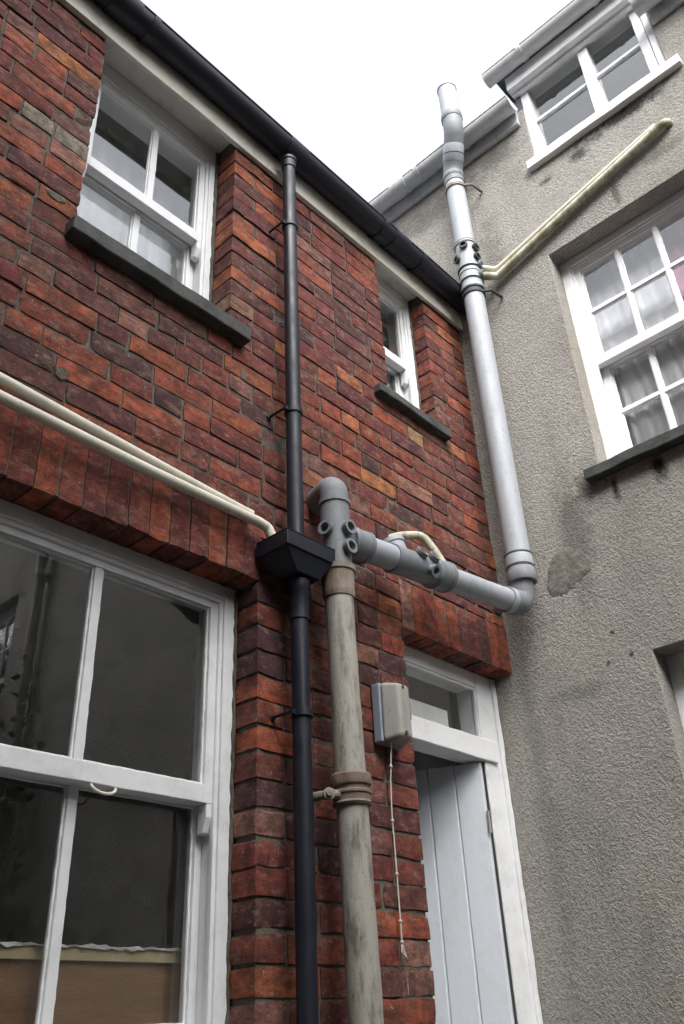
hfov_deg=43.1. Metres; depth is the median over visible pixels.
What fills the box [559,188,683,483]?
sash window
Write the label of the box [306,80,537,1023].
soil stack
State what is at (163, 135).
sash window
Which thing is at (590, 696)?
rendered house
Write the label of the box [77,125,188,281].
net curtain
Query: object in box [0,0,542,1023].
brick house
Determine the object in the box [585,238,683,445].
net curtain
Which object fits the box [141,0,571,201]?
sky
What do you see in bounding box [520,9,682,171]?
dormer window
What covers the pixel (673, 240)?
curtain
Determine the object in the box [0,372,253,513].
overflow pipe
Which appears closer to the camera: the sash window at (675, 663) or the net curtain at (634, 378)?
the sash window at (675, 663)
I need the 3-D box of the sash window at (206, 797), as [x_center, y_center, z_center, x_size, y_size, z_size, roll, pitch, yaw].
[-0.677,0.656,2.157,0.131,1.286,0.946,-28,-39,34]
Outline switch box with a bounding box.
[371,683,411,960]
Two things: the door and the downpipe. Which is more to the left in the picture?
the downpipe
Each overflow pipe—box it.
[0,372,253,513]
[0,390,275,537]
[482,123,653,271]
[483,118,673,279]
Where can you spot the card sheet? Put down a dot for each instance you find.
(428, 712)
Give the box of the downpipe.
[256,154,334,1023]
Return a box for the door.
[415,762,514,1023]
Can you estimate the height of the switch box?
0.826 m
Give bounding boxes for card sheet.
[409,698,448,726]
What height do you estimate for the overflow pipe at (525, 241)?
0.277 m
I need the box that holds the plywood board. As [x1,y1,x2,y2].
[0,942,181,1023]
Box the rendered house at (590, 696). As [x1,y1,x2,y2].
[368,0,683,1023]
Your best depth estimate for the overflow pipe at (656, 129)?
4.32 m
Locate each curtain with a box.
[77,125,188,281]
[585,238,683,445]
[660,221,683,301]
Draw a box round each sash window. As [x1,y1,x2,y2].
[0,499,235,1023]
[63,62,250,347]
[373,275,451,441]
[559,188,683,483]
[665,652,683,729]
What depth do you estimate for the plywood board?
2.10 m
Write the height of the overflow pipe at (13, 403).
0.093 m
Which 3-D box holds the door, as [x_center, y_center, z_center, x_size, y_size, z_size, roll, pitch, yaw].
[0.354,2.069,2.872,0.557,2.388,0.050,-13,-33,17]
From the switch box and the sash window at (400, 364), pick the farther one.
the sash window at (400, 364)

